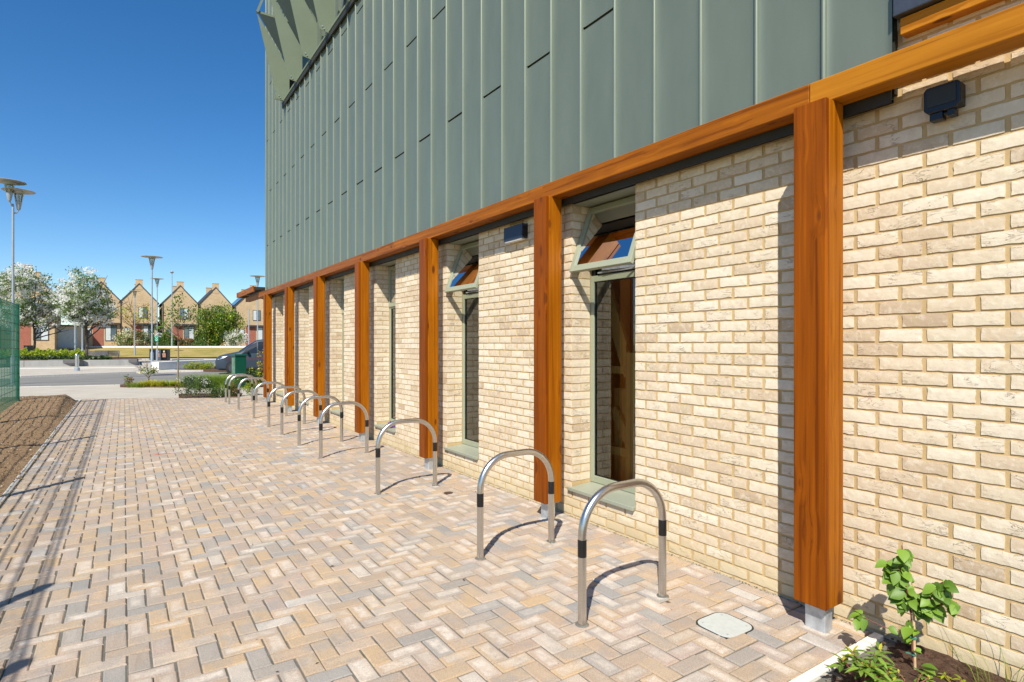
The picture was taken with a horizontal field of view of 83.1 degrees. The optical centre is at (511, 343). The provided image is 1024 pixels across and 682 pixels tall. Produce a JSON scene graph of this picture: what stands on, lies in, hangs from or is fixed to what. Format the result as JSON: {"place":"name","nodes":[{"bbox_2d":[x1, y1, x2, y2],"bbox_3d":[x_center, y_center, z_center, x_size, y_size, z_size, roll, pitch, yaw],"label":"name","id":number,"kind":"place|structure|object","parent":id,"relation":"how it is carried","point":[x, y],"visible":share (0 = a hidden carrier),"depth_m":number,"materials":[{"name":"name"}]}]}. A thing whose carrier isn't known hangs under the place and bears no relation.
{"place":"outdoors","nodes":[
{"label":"outdoors","id":0,"kind":"place"},
{"bbox_2d":[0,394,79,505],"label":"planting soil","id":1,"kind":"structure","parent":0,"point":[24,452],"depth_m":10.66,"materials":[{"name":"brown soil"}]},
{"bbox_2d":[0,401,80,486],"bbox_3d":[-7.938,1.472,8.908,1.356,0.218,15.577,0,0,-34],"label":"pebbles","id":2,"kind":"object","parent":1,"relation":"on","point":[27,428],"visible":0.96,"depth_m":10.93,"materials":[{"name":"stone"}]},
{"bbox_2d":[2,359,206,375],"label":"pavement","id":3,"kind":"structure","parent":0,"point":[69,370],"depth_m":35.81,"materials":[{"name":"concrete"}]},
{"bbox_2d":[2,357,137,360],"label":"planter soil","id":4,"kind":"structure","parent":3,"relation":"on","point":[116,358],"depth_m":47.04,"materials":[{"name":"brown soil"}]},
{"bbox_2d":[0,271,14,327],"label":"blossom tree","id":5,"kind":"object","parent":4,"relation":"on","point":[6,294],"visible":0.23,"depth_m":53.56,"materials":[{"name":"white plant"}]},
{"bbox_2d":[0,261,68,350],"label":"blossom tree","id":6,"kind":"object","parent":4,"relation":"on","point":[26,283],"visible":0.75,"depth_m":49.36,"materials":[{"name":"white plant"}]},
{"bbox_2d":[2,348,84,356],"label":"lime ground cover","id":7,"kind":"object","parent":4,"relation":"on","point":[37,351],"visible":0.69,"depth_m":44.76,"materials":[{"name":"green plant"}]},
{"bbox_2d":[2,355,112,359],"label":"dark ground cover","id":8,"kind":"object","parent":4,"relation":"on","point":[38,357],"visible":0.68,"depth_m":43.44,"materials":[{"name":"green plant"}]},
{"bbox_2d":[51,266,126,355],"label":"blossom tree","id":9,"kind":"object","parent":4,"relation":"on","point":[86,305],"visible":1,"depth_m":45.33,"materials":[{"name":"white plant"}]},
{"bbox_2d":[2,359,138,366],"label":"seat wall","id":10,"kind":"structure","parent":3,"relation":"on","point":[46,363],"depth_m":41.12,"materials":[{"name":"concrete"}]},
{"bbox_2d":[49,359,84,362],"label":"timber seat","id":11,"kind":"object","parent":10,"relation":"on","point":[68,360],"visible":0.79,"depth_m":40.67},
{"bbox_2d":[74,354,79,370],"bbox_3d":[-25.645,1.080,34.076,0.280,1.000,0.280,0,0,-34],"label":"bollard","id":12,"kind":"object","parent":3,"relation":"on","point":[76,368],"visible":1,"depth_m":33.99,"materials":[{"name":"silver metal"}]},
{"bbox_2d":[20,367,134,368],"bbox_3d":[-31.640,1.601,36.908,13.211,0.058,0.706,0,0,-20],"label":"pavement band","id":13,"kind":"object","parent":3,"relation":"on","point":[105,367],"visible":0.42,"depth_m":38.67,"materials":[{"name":"white concrete"}]},
{"bbox_2d":[88,351,107,356],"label":"park bench","id":14,"kind":"object","parent":3,"relation":"on","point":[97,353],"visible":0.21,"depth_m":52.54,"materials":[{"name":"grey paint"}]},
{"bbox_2d":[141,255,162,368],"bbox_3d":[-22.733,-1.930,36.500,1.220,7.220,1.220,0,0,-34],"label":"street lamp","id":15,"kind":"object","parent":3,"relation":"on","point":[149,257],"visible":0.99,"depth_m":36.46,"materials":[{"name":"grey metal"}]},
{"bbox_2d":[150,278,161,360],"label":"street lamp","id":16,"kind":"object","parent":3,"relation":"on","point":[157,283],"visible":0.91,"depth_m":53.98,"materials":[{"name":"grey metal"}]},
{"bbox_2d":[161,349,169,359],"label":"litter bin","id":17,"kind":"object","parent":3,"relation":"on","point":[165,354],"visible":1,"depth_m":54.50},
{"bbox_2d":[152,359,215,369],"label":"planter wall","id":18,"kind":"structure","parent":3,"relation":"on","point":[164,365],"depth_m":36.36,"materials":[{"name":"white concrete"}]},
{"bbox_2d":[250,275,264,339],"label":"street lamp","id":19,"kind":"object","parent":3,"relation":"on","point":[257,277],"visible":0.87,"depth_m":45.96,"materials":[{"name":"grey metal"}]},
{"bbox_2d":[20,357,216,386],"bbox_3d":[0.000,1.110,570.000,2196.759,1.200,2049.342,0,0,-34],"label":"ground","id":20,"kind":"structure","parent":0,"point":[170,357],"depth_m":64.66,"materials":[{"name":"grey concrete"}]},
{"bbox_2d":[0,298,19,413],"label":"fence","id":21,"kind":"object","parent":20,"relation":"on","point":[15,364],"visible":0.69,"depth_m":13.53,"materials":[{"name":"green metal"}]},
{"bbox_2d":[1,264,60,349],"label":"gabled house","id":22,"kind":"structure","parent":20,"relation":"on","point":[42,343],"depth_m":68.39,"materials":[{"name":"brick"}]},
{"bbox_2d":[35,322,48,339],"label":"window","id":23,"kind":"structure","parent":22,"relation":"in","point":[40,330],"depth_m":68.60,"materials":[{"name":"white glass"}]},
{"bbox_2d":[83,277,121,347],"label":"gabled house","id":24,"kind":"structure","parent":20,"relation":"on","point":[103,336],"depth_m":77.90,"materials":[{"name":"brick"}]},
{"bbox_2d":[105,325,116,340],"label":"window","id":25,"kind":"structure","parent":24,"relation":"in","point":[110,330],"depth_m":78.15,"materials":[{"name":"white glass"}]},
{"bbox_2d":[119,279,158,345],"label":"gabled house","id":26,"kind":"structure","parent":20,"relation":"on","point":[143,295],"depth_m":80.01,"materials":[{"name":"brick"}]},
{"bbox_2d":[138,307,147,317],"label":"window","id":27,"kind":"structure","parent":26,"relation":"in","point":[144,309],"depth_m":80.18,"materials":[{"name":"white glass"}]},
{"bbox_2d":[143,325,153,340],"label":"window","id":28,"kind":"structure","parent":26,"relation":"in","point":[145,328],"depth_m":80.51,"materials":[{"name":"white glass"}]},
{"bbox_2d":[114,294,164,345],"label":"young tree","id":29,"kind":"object","parent":20,"relation":"on","point":[137,321],"visible":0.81,"depth_m":77.76,"materials":[{"name":"green plant"}]},
{"bbox_2d":[148,331,176,345],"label":"hedge","id":30,"kind":"object","parent":20,"relation":"on","point":[164,339],"visible":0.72,"depth_m":79.30,"materials":[{"name":"green plant"}]},
{"bbox_2d":[84,346,244,347],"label":"edge wall","id":31,"kind":"structure","parent":20,"relation":"on","point":[166,346],"depth_m":76.60,"materials":[{"name":"white concrete"}]},
{"bbox_2d":[158,281,198,339],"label":"gabled house","id":32,"kind":"structure","parent":20,"relation":"on","point":[189,300],"depth_m":82.90,"materials":[{"name":"brick"}]},
{"bbox_2d":[184,326,193,339],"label":"window","id":33,"kind":"structure","parent":32,"relation":"in","point":[187,334],"depth_m":83.29,"materials":[{"name":"white glass"}]},
{"bbox_2d":[175,336,194,345],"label":"hedge","id":34,"kind":"object","parent":20,"relation":"on","point":[189,342],"visible":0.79,"depth_m":79.80,"materials":[{"name":"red plant"}]},
{"bbox_2d":[189,305,223,345],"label":"broadleaf tree","id":35,"kind":"object","parent":20,"relation":"on","point":[204,313],"visible":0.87,"depth_m":78.28,"materials":[{"name":"green plant"}]},
{"bbox_2d":[193,329,220,345],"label":"hedge","id":36,"kind":"object","parent":20,"relation":"on","point":[198,338],"visible":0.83,"depth_m":79.30,"materials":[{"name":"green plant"}]},
{"bbox_2d":[197,283,232,345],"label":"gabled house","id":37,"kind":"structure","parent":20,"relation":"on","point":[213,295],"depth_m":85.36,"materials":[{"name":"brick"}]},
{"bbox_2d":[201,301,249,345],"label":"broadleaf tree","id":38,"kind":"object","parent":20,"relation":"on","point":[221,325],"visible":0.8,"depth_m":79.50,"materials":[{"name":"green plant"}]},
{"bbox_2d":[232,285,262,345],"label":"gabled house","id":39,"kind":"structure","parent":20,"relation":"on","point":[242,306],"depth_m":88.03,"materials":[{"name":"brick"}]},
{"bbox_2d":[253,310,260,320],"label":"window","id":40,"kind":"structure","parent":39,"relation":"in","point":[254,311],"depth_m":88.36,"materials":[{"name":"white glass"}]},
{"bbox_2d":[258,327,262,339],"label":"window","id":41,"kind":"structure","parent":39,"relation":"in","point":[260,329],"depth_m":88.68,"materials":[{"name":"white glass"}]},
{"bbox_2d":[237,0,1023,681],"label":"building","id":42,"kind":"structure","parent":20,"relation":"on","point":[747,296],"depth_m":4.15,"materials":[{"name":"brick"}]},
{"bbox_2d":[329,276,343,415],"bbox_3d":[-3.249,0.029,11.245,0.371,2.631,0.825,0,0,-34],"label":"window","id":43,"kind":"structure","parent":42,"relation":"in","point":[337,411],"depth_m":11.54,"materials":[{"name":"green paint"}]},
{"bbox_2d":[374,260,395,432],"bbox_3d":[-1.892,0.028,9.175,0.316,2.631,0.825,0,0,-34],"label":"window","id":44,"kind":"structure","parent":42,"relation":"in","point":[392,271],"depth_m":9.51,"materials":[{"name":"green paint"}]},
{"bbox_2d":[444,234,478,459],"bbox_3d":[-0.432,0.132,7.276,0.648,2.837,0.995,0,0,-34],"label":"window","id":45,"kind":"structure","parent":42,"relation":"in","point":[464,276],"depth_m":7.40,"materials":[{"name":"green paint"}]},
{"bbox_2d":[504,223,527,243],"bbox_3d":[0.038,-1.149,6.010,0.078,0.162,0.342,0,0,-34],"label":"wall light","id":46,"kind":"object","parent":42,"relation":"attached to","point":[516,233],"visible":1,"depth_m":5.95,"materials":[{"name":"paint"}]},
{"bbox_2d":[567,185,635,510],"bbox_3d":[0.947,0.132,5.221,0.648,2.837,0.995,0,0,-34],"label":"window","id":47,"kind":"structure","parent":42,"relation":"in","point":[606,242],"depth_m":5.36,"materials":[{"name":"green paint"}]},
{"bbox_2d":[924,79,965,123],"bbox_3d":[2.143,-1.193,2.860,0.094,0.166,0.156,0,0,-34],"label":"floodlight","id":48,"kind":"object","parent":42,"relation":"attached to","point":[942,101],"visible":1,"depth_m":2.83,"materials":[{"name":"black metal"}]},
{"bbox_2d":[20,348,241,356],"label":"lawn","id":49,"kind":"structure","parent":0,"point":[183,352],"depth_m":70.59,"materials":[{"name":"green plant"}]},
{"bbox_2d":[58,325,80,348],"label":"garage","id":50,"kind":"structure","parent":49,"relation":"on","point":[65,339],"depth_m":73.14,"materials":[{"name":"grey metal"}]},
{"bbox_2d":[58,330,77,346],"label":"door","id":51,"kind":"structure","parent":50,"relation":"in","point":[66,338],"depth_m":73.06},
{"bbox_2d":[112,329,150,345],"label":"flowering shrub","id":52,"kind":"object","parent":49,"relation":"on","point":[126,334],"visible":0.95,"depth_m":78.75,"materials":[{"name":"green plant"}]},
{"bbox_2d":[133,291,139,354],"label":"street lamp","id":53,"kind":"object","parent":49,"relation":"on","point":[134,321],"visible":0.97,"depth_m":65.96,"materials":[{"name":"grey metal"}]},
{"bbox_2d":[170,271,173,345],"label":"street lamp","id":54,"kind":"object","parent":49,"relation":"on","point":[171,322],"visible":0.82,"depth_m":77.96,"materials":[{"name":"grey metal"}]},
{"bbox_2d":[223,328,249,345],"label":"flowering shrub","id":55,"kind":"object","parent":49,"relation":"on","point":[233,335],"visible":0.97,"depth_m":78.22,"materials":[{"name":"white plant"}]},
{"bbox_2d":[2,371,261,386],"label":"road","id":56,"kind":"structure","parent":0,"point":[108,379],"depth_m":28.15,"materials":[{"name":"grey asphalt"}]},
{"bbox_2d":[0,178,35,384],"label":"street lamp","id":57,"kind":"object","parent":56,"relation":"on","point":[11,191],"visible":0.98,"depth_m":23.96,"materials":[{"name":"grey metal"}]},
{"bbox_2d":[2,370,211,377],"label":"kerb","id":58,"kind":"structure","parent":56,"relation":"on","point":[76,374],"depth_m":31.62,"materials":[{"name":"concrete"}]},
{"bbox_2d":[214,339,262,373],"bbox_3d":[-14.701,0.698,33.463,4.470,2.025,2.210,0,0,-25],"label":"van","id":59,"kind":"object","parent":56,"relation":"on","point":[224,361],"visible":0.36,"depth_m":32.46,"materials":[{"name":"metal"}]},
{"bbox_2d":[0,0,266,324],"label":"sky","id":60,"kind":"structure","parent":0,"point":[136,128],"materials":[{"name":"blue"}]},
{"bbox_2d":[2,385,265,399],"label":"pavement","id":61,"kind":"structure","parent":0,"point":[95,392],"depth_m":18.88,"materials":[{"name":"concrete"}]},
{"bbox_2d":[120,382,261,387],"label":"bed soil","id":62,"kind":"structure","parent":61,"relation":"on","point":[122,385],"depth_m":21.08,"materials":[{"name":"brown soil"}]},
{"bbox_2d":[123,374,134,385],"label":"leafy shrub","id":63,"kind":"object","parent":62,"relation":"on","point":[130,379],"visible":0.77,"depth_m":21.50,"materials":[{"name":"green plant"}]},
{"bbox_2d":[122,381,146,386],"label":"grass clump","id":64,"kind":"object","parent":62,"relation":"on","point":[131,385],"visible":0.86,"depth_m":20.98,"materials":[{"name":"green plant"}]},
{"bbox_2d":[134,360,159,380],"bbox_3d":[-13.663,1.113,21.649,0.934,1.137,0.875,0,0,-34],"label":"shrub","id":65,"kind":"object","parent":62,"relation":"on","point":[143,369],"visible":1,"depth_m":21.71,"materials":[{"name":"white plant"}]},
{"bbox_2d":[141,378,164,386],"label":"strappy plant","id":66,"kind":"object","parent":62,"relation":"on","point":[151,385],"visible":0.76,"depth_m":21.22,"materials":[{"name":"yellow plant"}]},
{"bbox_2d":[156,379,178,385],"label":"strappy plant","id":67,"kind":"object","parent":62,"relation":"on","point":[168,383],"visible":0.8,"depth_m":21.24,"materials":[{"name":"green plant"}]},
{"bbox_2d":[150,293,205,382],"bbox_3d":[-12.537,-0.163,21.784,1.852,3.586,1.634,0,0,-34],"label":"sapling","id":68,"kind":"object","parent":62,"relation":"on","point":[177,318],"visible":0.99,"depth_m":21.82,"materials":[{"name":"green plant"}]},
{"bbox_2d":[168,372,227,386],"bbox_3d":[-11.337,1.316,21.166,2.402,0.488,2.447,0,0,-34],"label":"grass clump","id":69,"kind":"object","parent":62,"relation":"on","point":[197,378],"visible":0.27,"depth_m":20.82,"materials":[{"name":"green plant"}]},
{"bbox_2d":[192,373,233,386],"bbox_3d":[-10.827,1.305,21.142,2.410,0.510,2.320,0,0,25],"label":"grass clump","id":70,"kind":"object","parent":62,"relation":"on","point":[212,376],"visible":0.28,"depth_m":20.78,"materials":[{"name":"green plant"}]},
{"bbox_2d":[212,375,241,387],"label":"grass clump","id":71,"kind":"object","parent":62,"relation":"on","point":[221,382],"visible":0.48,"depth_m":20.61,"materials":[{"name":"green plant"}]},
{"bbox_2d":[231,354,246,387],"bbox_3d":[-9.915,0.975,20.987,0.430,1.210,0.430,0,0,-44],"label":"utility cabinet","id":72,"kind":"object","parent":62,"relation":"on","point":[238,363],"visible":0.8,"depth_m":20.84,"materials":[{"name":"green metal"}]},
{"bbox_2d":[237,366,262,384],"bbox_3d":[-9.593,1.248,21.358,1.187,0.886,1.292,0,0,-34],"label":"leafy shrub","id":73,"kind":"object","parent":62,"relation":"on","point":[251,373],"visible":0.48,"depth_m":21.17,"materials":[{"name":"green plant"}]},
{"bbox_2d":[255,350,262,382],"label":"climbing shrub","id":74,"kind":"object","parent":62,"relation":"on","point":[260,365],"visible":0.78,"depth_m":21.31,"materials":[{"name":"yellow plant"}]},
{"bbox_2d":[178,393,241,397],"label":"front bed soil","id":75,"kind":"structure","parent":61,"relation":"on","point":[192,395],"depth_m":17.26,"materials":[{"name":"brown soil"}]},
{"bbox_2d":[172,373,200,397],"bbox_3d":[-9.480,1.233,16.904,0.761,0.776,0.669,0,0,-10],"label":"leafy shrub","id":76,"kind":"object","parent":75,"relation":"on","point":[186,379],"visible":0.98,"depth_m":16.86,"materials":[{"name":"green plant"}]},
{"bbox_2d":[182,376,206,394],"bbox_3d":[-9.806,1.283,17.870,0.715,0.659,0.794,0,0,1],"label":"leafy shrub","id":77,"kind":"object","parent":75,"relation":"on","point":[193,385],"visible":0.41,"depth_m":17.76,"materials":[{"name":"green plant"}]},
{"bbox_2d":[193,376,215,397],"bbox_3d":[-9.058,1.270,16.991,0.670,0.686,0.603,0,0,-34],"label":"leafy shrub","id":78,"kind":"object","parent":75,"relation":"on","point":[206,381],"visible":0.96,"depth_m":16.93,"materials":[{"name":"green plant"}]},
{"bbox_2d":[207,384,223,397],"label":"leafy shrub","id":79,"kind":"object","parent":75,"relation":"on","point":[214,391],"visible":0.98,"depth_m":16.93,"materials":[{"name":"green plant"}]},
{"bbox_2d":[230,381,241,395],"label":"leafy shrub","id":80,"kind":"object","parent":75,"relation":"on","point":[233,390],"visible":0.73,"depth_m":17.37,"materials":[{"name":"green plant"}]},
{"bbox_2d":[240,382,261,395],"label":"leafy shrub","id":81,"kind":"object","parent":75,"relation":"on","point":[248,385],"visible":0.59,"depth_m":17.76,"materials":[{"name":"green plant"}]},
{"bbox_2d":[138,358,215,358],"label":"plaza paving","id":82,"kind":"structure","parent":0,"point":[183,358],"depth_m":62.59,"materials":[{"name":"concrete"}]},
{"bbox_2d":[175,367,262,371],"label":"verge soil","id":83,"kind":"structure","parent":0,"point":[212,369],"depth_m":35.36,"materials":[{"name":"brown soil"}]},
{"bbox_2d":[183,362,201,368],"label":"plant","id":84,"kind":"object","parent":83,"relation":"on","point":[188,365],"visible":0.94,"depth_m":35.45,"materials":[{"name":"green plant"}]},
{"bbox_2d":[198,360,214,368],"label":"plant","id":85,"kind":"object","parent":83,"relation":"on","point":[210,366],"visible":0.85,"depth_m":36.09,"materials":[{"name":"green plant"}]},
{"bbox_2d":[0,396,896,681],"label":"block paving","id":86,"kind":"structure","parent":0,"point":[652,614],"depth_m":3.91,"materials":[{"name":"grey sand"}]},
{"bbox_2d":[0,399,80,504],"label":"edging kerb","id":87,"kind":"structure","parent":86,"relation":"on","point":[15,483],"depth_m":7.48,"materials":[{"name":"concrete"}]},
{"bbox_2d":[225,373,252,401],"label":"bike stand","id":88,"kind":"object","parent":86,"relation":"on","point":[228,377],"visible":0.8,"depth_m":15.82,"materials":[{"name":"metal"}]},
{"bbox_2d":[228,374,257,403],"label":"bike stand","id":89,"kind":"object","parent":86,"relation":"on","point":[232,378],"visible":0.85,"depth_m":15.30,"materials":[{"name":"metal"}]},
{"bbox_2d":[237,377,268,409],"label":"bike stand","id":90,"kind":"object","parent":86,"relation":"on","point":[242,381],"visible":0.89,"depth_m":14.05,"materials":[{"name":"metal"}]},
{"bbox_2d":[253,381,287,417],"bbox_3d":[-5.226,1.212,12.507,0.742,0.796,0.078,0,0,-33],"label":"bike stand","id":91,"kind":"object","parent":86,"relation":"on","point":[286,400],"visible":0.87,"depth_m":12.50,"materials":[{"name":"metal"}]},
{"bbox_2d":[267,386,305,426],"bbox_3d":[-4.377,1.212,11.242,0.742,0.796,0.078,0,0,-35],"label":"bike stand","id":92,"kind":"object","parent":86,"relation":"on","point":[268,405],"visible":0.85,"depth_m":11.15,"materials":[{"name":"metal"}]},
{"bbox_2d":[280,390,321,434],"bbox_3d":[-3.732,1.212,10.252,0.742,0.796,0.078,0,0,-34],"label":"bike stand","id":93,"kind":"object","parent":86,"relation":"on","point":[284,399],"visible":0.91,"depth_m":10.11,"materials":[{"name":"metal"}]},
{"bbox_2d":[297,395,343,445],"bbox_3d":[-3.036,1.212,9.180,0.742,0.796,0.078,0,0,-33],"label":"bike stand","id":94,"kind":"object","parent":86,"relation":"on","point":[316,397],"visible":0.88,"depth_m":9.13,"materials":[{"name":"metal"}]},
{"bbox_2d":[318,401,368,458],"bbox_3d":[-2.376,1.212,8.197,0.742,0.796,0.078,0,0,-35],"label":"bike stand","id":95,"kind":"object","parent":86,"relation":"on","point":[328,407],"visible":0.94,"depth_m":8.16,"materials":[{"name":"metal"}]},
{"bbox_2d":[374,418,437,494],"bbox_3d":[-1.140,1.212,6.295,0.742,0.796,0.078,0,0,-33],"label":"bike stand","id":96,"kind":"object","parent":86,"relation":"on","point":[385,428],"visible":0.96,"depth_m":6.25,"materials":[{"name":"metal"}]},
{"bbox_2d":[475,448,555,559],"bbox_3d":[0.040,1.212,4.449,0.742,0.796,0.078,0,0,-34],"label":"bike stand","id":97,"kind":"object","parent":86,"relation":"on","point":[494,460],"visible":0.98,"depth_m":4.36,"materials":[{"name":"metal"}]},
{"bbox_2d":[575,478,668,627],"bbox_3d":[0.670,1.212,3.442,0.742,0.796,0.078,0,0,-34],"label":"bike stand","id":98,"kind":"object","parent":86,"relation":"on","point":[594,500],"visible":0.94,"depth_m":3.35,"materials":[{"name":"brushed steel"},{"name":"black rubber bands"}]},
{"bbox_2d":[382,443,866,630],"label":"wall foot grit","id":99,"kind":"structure","parent":86,"relation":"on","point":[632,539],"depth_m":4.69,"materials":[{"name":"grey gravel"}]},
{"bbox_2d":[696,612,753,638],"bbox_3d":[1.194,1.586,3.246,0.265,0.028,0.255,0,0,-34],"label":"access cover","id":100,"kind":"object","parent":86,"relation":"on","point":[725,625],"visible":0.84,"depth_m":3.24,"materials":[{"name":"metal"}]},
{"bbox_2d":[789,632,882,681],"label":"bed kerb","id":101,"kind":"structure","parent":86,"relation":"on","point":[817,672],"depth_m":2.83,"materials":[{"name":"concrete"}]},
{"bbox_2d":[831,642,1014,681],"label":"corner bed soil","id":102,"kind":"structure","parent":86,"relation":"on","point":[911,674],"depth_m":2.79,"materials":[{"name":"brown soil"}]},
{"bbox_2d":[825,641,902,681],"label":"shrub","id":103,"kind":"object","parent":102,"relation":"on","point":[873,670],"visible":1,"depth_m":2.61,"materials":[{"name":"green plant"}]},
{"bbox_2d":[848,545,960,676],"bbox_3d":[1.909,1.305,2.809,0.170,0.650,0.453,0,0,-42],"label":"shrub","id":104,"kind":"object","parent":102,"relation":"on","point":[903,596],"visible":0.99,"depth_m":2.78,"materials":[{"name":"green plant"}]},
{"bbox_2d":[825,638,993,681],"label":"bark chips","id":105,"kind":"object","parent":102,"relation":"on","point":[909,645],"visible":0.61,"depth_m":2.81,"materials":[{"name":"brown wood"}]},
{"bbox_2d":[894,667,934,681],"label":"shrub","id":106,"kind":"object","parent":102,"relation":"on","point":[922,678],"visible":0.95,"depth_m":2.66,"materials":[{"name":"green plant"}]},
{"bbox_2d":[938,672,965,681],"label":"shrub","id":107,"kind":"object","parent":102,"relation":"on","point":[944,676],"visible":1,"depth_m":2.67,"materials":[{"name":"green plant"}]},
{"bbox_2d":[905,617,1023,681],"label":"grass clump","id":108,"kind":"object","parent":102,"relation":"on","point":[985,663],"visible":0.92,"depth_m":2.67,"materials":[{"name":"green plant"}]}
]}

